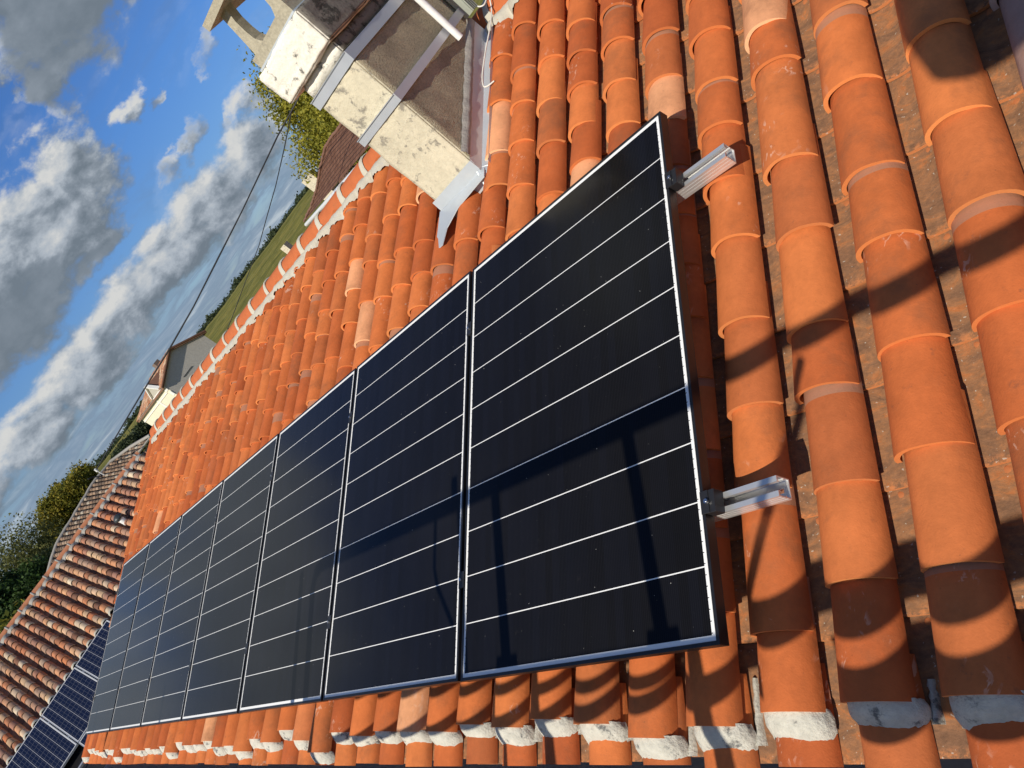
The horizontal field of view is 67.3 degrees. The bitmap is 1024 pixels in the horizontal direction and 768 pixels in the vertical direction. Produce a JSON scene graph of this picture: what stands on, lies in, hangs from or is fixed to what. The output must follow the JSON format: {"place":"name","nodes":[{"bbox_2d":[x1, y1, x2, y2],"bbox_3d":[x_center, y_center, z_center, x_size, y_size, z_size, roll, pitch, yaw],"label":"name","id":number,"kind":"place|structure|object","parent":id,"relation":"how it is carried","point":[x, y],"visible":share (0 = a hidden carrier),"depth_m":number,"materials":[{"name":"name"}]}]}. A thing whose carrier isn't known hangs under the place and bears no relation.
{"place":"outdoors","nodes":[
{"label":"outdoors","id":0,"kind":"place"},
{"bbox_2d":[0,0,319,573],"label":"sky","id":1,"kind":"structure","parent":0,"point":[134,142],"materials":[{"name":"blue"}]},
{"bbox_2d":[136,330,215,425],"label":"stone gable house","id":2,"kind":"structure","parent":0,"point":[180,364],"depth_m":65.88,"materials":[{"name":"stone"}]},
{"bbox_2d":[303,123,368,225],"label":"brown roof house","id":3,"kind":"structure","parent":0,"point":[343,150],"depth_m":15.09,"materials":[{"name":"tile"}]},
{"bbox_3d":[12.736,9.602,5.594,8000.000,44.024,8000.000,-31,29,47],"label":"ground","id":4,"kind":"structure","parent":0,"visible":0},
{"bbox_2d":[0,591,31,633],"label":"garden bush","id":5,"kind":"object","parent":4,"relation":"on","point":[3,625],"depth_m":32.18,"materials":[{"name":"green plant"}]},
{"bbox_2d":[0,554,48,631],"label":"pine tree","id":6,"kind":"object","parent":4,"relation":"on","point":[22,582],"visible":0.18,"depth_m":39.66,"materials":[{"name":"green plant"}]},
{"bbox_2d":[0,506,64,581],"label":"willow tree","id":7,"kind":"object","parent":4,"relation":"on","point":[24,550],"visible":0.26,"depth_m":47.96,"materials":[{"name":"green plant"}]},
{"bbox_2d":[27,527,63,594],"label":"hedge tree","id":8,"kind":"object","parent":4,"relation":"on","point":[47,551],"visible":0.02,"depth_m":43.63,"materials":[{"name":"green plant"}]},
{"bbox_2d":[28,459,98,541],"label":"round tree","id":9,"kind":"object","parent":4,"relation":"on","point":[62,500],"visible":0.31,"depth_m":51.55,"materials":[{"name":"green plant"}]},
{"bbox_2d":[0,452,146,767],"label":"old house","id":10,"kind":"structure","parent":4,"relation":"on","point":[52,628],"depth_m":16.98,"materials":[{"name":"tile"}]},
{"bbox_2d":[45,669,105,767],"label":"panel rack","id":11,"kind":"object","parent":10,"relation":"on","point":[75,760],"visible":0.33,"depth_m":13.90,"materials":[{"name":"metal"}]},
{"bbox_2d":[6,717,78,767],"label":"older solar panel","id":12,"kind":"object","parent":11,"relation":"on","point":[45,744],"visible":1,"depth_m":14.29,"materials":[{"name":"laminate"}]},
{"bbox_2d":[41,667,97,742],"bbox_3d":[-8.291,6.083,14.664,1.650,0.040,0.990,2,54,38],"label":"older solar panel","id":13,"kind":"object","parent":11,"relation":"on","point":[67,711],"visible":0.75,"depth_m":14.70,"materials":[{"name":"glass"}]},
{"bbox_2d":[79,732,86,746],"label":"older solar panel","id":14,"kind":"object","parent":11,"relation":"on","point":[82,741],"visible":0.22,"depth_m":13.88,"materials":[{"name":"glass"}]},
{"bbox_2d":[75,620,109,678],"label":"older solar panel","id":15,"kind":"object","parent":11,"relation":"on","point":[89,661],"visible":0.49,"depth_m":15.37,"materials":[{"name":"blue glass"}]},
{"bbox_2d":[113,513,125,525],"bbox_3d":[-9.182,3.187,18.075,0.250,0.330,0.250,-31,29,47],"label":"roof cowl","id":16,"kind":"object","parent":10,"relation":"on","point":[118,517],"visible":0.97,"depth_m":18.00,"materials":[{"name":"silver metal"}]},
{"bbox_2d":[46,434,149,571],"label":"sagging roof house","id":17,"kind":"structure","parent":4,"relation":"on","point":[99,487],"depth_m":37.92,"materials":[{"name":"tile"}]},
{"bbox_2d":[88,468,104,479],"bbox_3d":[-20.705,4.528,38.550,0.908,0.616,0.475,-43,22,27],"label":"cable bracket","id":18,"kind":"object","parent":17,"relation":"attached to","point":[95,469],"visible":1,"depth_m":38.45,"materials":[{"name":"white plastic"}]},
{"bbox_2d":[109,445,117,458],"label":"distant tree","id":19,"kind":"object","parent":4,"relation":"on","point":[114,453],"visible":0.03,"depth_m":145.67,"materials":[{"name":"green plant"}]},
{"bbox_2d":[116,428,147,453],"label":"distant tree","id":20,"kind":"object","parent":4,"relation":"on","point":[132,437],"visible":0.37,"depth_m":141.93,"materials":[{"name":"green plant"}]},
{"bbox_2d":[128,421,151,443],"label":"distant tree","id":21,"kind":"object","parent":4,"relation":"on","point":[144,428],"visible":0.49,"depth_m":151.88,"materials":[{"name":"green plant"}]},
{"bbox_2d":[33,186,308,550],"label":"distant wood","id":22,"kind":"object","parent":4,"relation":"on","point":[271,234],"visible":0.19,"depth_m":566.36,"materials":[{"name":"green plant"}]},
{"bbox_2d":[41,0,482,547],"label":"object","id":23,"kind":"object","parent":4,"relation":"on","point":[293,228],"visible":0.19,"depth_m":330.72,"materials":[{"name":"green plant"}]},
{"bbox_2d":[281,241,292,253],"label":"brown house","id":24,"kind":"structure","parent":4,"relation":"on","point":[287,246],"depth_m":31.11,"materials":[{"name":"paint"}]},
{"bbox_2d":[237,26,370,183],"bbox_3d":[-5.505,-11.478,33.944,8.475,12.909,8.915,-31,29,47],"label":"garden tree","id":25,"kind":"object","parent":4,"relation":"on","point":[322,123],"visible":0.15,"depth_m":32.21,"materials":[{"name":"green plant"}]},
{"bbox_2d":[302,148,369,199],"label":"chimney house","id":26,"kind":"structure","parent":4,"relation":"on","point":[312,179],"depth_m":33.66,"materials":[{"name":"paint"}]},
{"bbox_2d":[96,95,300,468],"bbox_3d":[-11.582,-0.222,23.793,34.149,1.029,2.831,-28,31,50],"label":"power cable","id":27,"kind":"object","parent":26,"relation":"attached to","point":[163,358],"visible":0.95,"depth_m":16.65,"materials":[{"name":"black rubber"}]},
{"bbox_2d":[81,0,1023,767],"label":"tiled house","id":28,"kind":"structure","parent":4,"relation":"on","point":[851,220],"depth_m":2.16,"materials":[{"name":"ceramic"}]},
{"bbox_2d":[116,143,735,594],"bbox_3d":[-1.794,0.789,5.343,8.330,0.137,0.060,-31,50,47],"label":"mounting rail","id":29,"kind":"object","parent":28,"relation":"attached to","point":[704,171],"visible":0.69,"depth_m":2.40,"materials":[{"name":"metal"}]},
{"bbox_2d":[414,0,462,40],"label":"antenna mast","id":30,"kind":"object","parent":28,"relation":"attached to","point":[439,18],"visible":1,"depth_m":3.99,"materials":[{"name":"white metal"}]},
{"bbox_2d":[92,475,791,700],"bbox_3d":[-1.796,1.735,4.876,8.330,0.137,0.060,-31,50,47],"label":"mounting rail","id":31,"kind":"object","parent":28,"relation":"attached to","point":[718,505],"visible":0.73,"depth_m":1.94,"materials":[{"name":"metal"}]},
{"bbox_2d":[85,542,149,734],"bbox_3d":[-3.902,2.533,7.641,1.135,0.038,1.700,-31,50,47],"label":"solar panel","id":32,"kind":"object","parent":31,"relation":"attached to","point":[108,684],"visible":0.85,"depth_m":7.59,"materials":[{"name":"glass"}]},
{"bbox_2d":[110,515,181,730],"bbox_3d":[-3.221,2.118,6.800,1.135,0.037,1.700,-31,50,47],"label":"solar panel","id":33,"kind":"object","parent":31,"relation":"attached to","point":[135,675],"visible":0.86,"depth_m":6.74,"materials":[{"name":"glass"}]},
{"bbox_2d":[141,480,223,726],"bbox_3d":[-2.543,1.706,5.963,1.135,0.037,1.700,-31,50,47],"label":"solar panel","id":34,"kind":"object","parent":31,"relation":"attached to","point":[168,684],"visible":0.82,"depth_m":5.90,"materials":[{"name":"glass"}]},
{"bbox_2d":[181,434,278,720],"bbox_3d":[-1.865,1.296,5.125,1.135,0.038,1.700,-31,50,47],"label":"solar panel","id":35,"kind":"object","parent":31,"relation":"attached to","point":[216,678],"visible":0.87,"depth_m":5.05,"materials":[{"name":"glass"}]},
{"bbox_2d":[239,368,356,712],"bbox_3d":[-1.183,0.881,4.285,1.135,0.037,1.700,-31,50,47],"label":"solar panel","id":36,"kind":"object","parent":31,"relation":"attached to","point":[286,660],"visible":0.81,"depth_m":4.19,"materials":[{"name":"glass"}]},
{"bbox_2d":[323,271,472,700],"bbox_3d":[-0.506,0.469,3.448,1.135,0.037,1.700,-31,50,47],"label":"solar panel","id":37,"kind":"object","parent":31,"relation":"attached to","point":[396,616],"visible":0.85,"depth_m":3.33,"materials":[{"name":"glass"}]},
{"bbox_2d":[461,111,728,681],"bbox_3d":[0.172,0.059,2.610,1.135,0.038,1.700,-31,50,47],"label":"solar panel","id":38,"kind":"object","parent":31,"relation":"attached to","point":[590,535],"visible":1,"depth_m":2.46,"materials":[{"name":"glass"}]},
{"bbox_2d":[446,0,476,18],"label":"cable duct","id":39,"kind":"object","parent":28,"relation":"attached to","point":[466,7],"visible":1,"depth_m":4.16,"materials":[{"name":"white plastic"}]},
{"bbox_2d":[482,0,493,87],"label":"white cable","id":40,"kind":"object","parent":28,"relation":"on","point":[486,49],"visible":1,"depth_m":4.11,"materials":[{"name":"white plastic"}]},
{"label":"utility pole","id":41,"kind":"object","parent":4,"relation":"on","visible":0},
{"bbox_2d":[227,113,291,328],"bbox_3d":[-17.116,-6.549,50.353,3.364,2.078,83.215,-57,20,-10],"label":"telephone cable","id":42,"kind":"object","parent":41,"relation":"attached to","point":[268,211],"visible":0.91,"depth_m":21.15,"materials":[{"name":"black rubber"}]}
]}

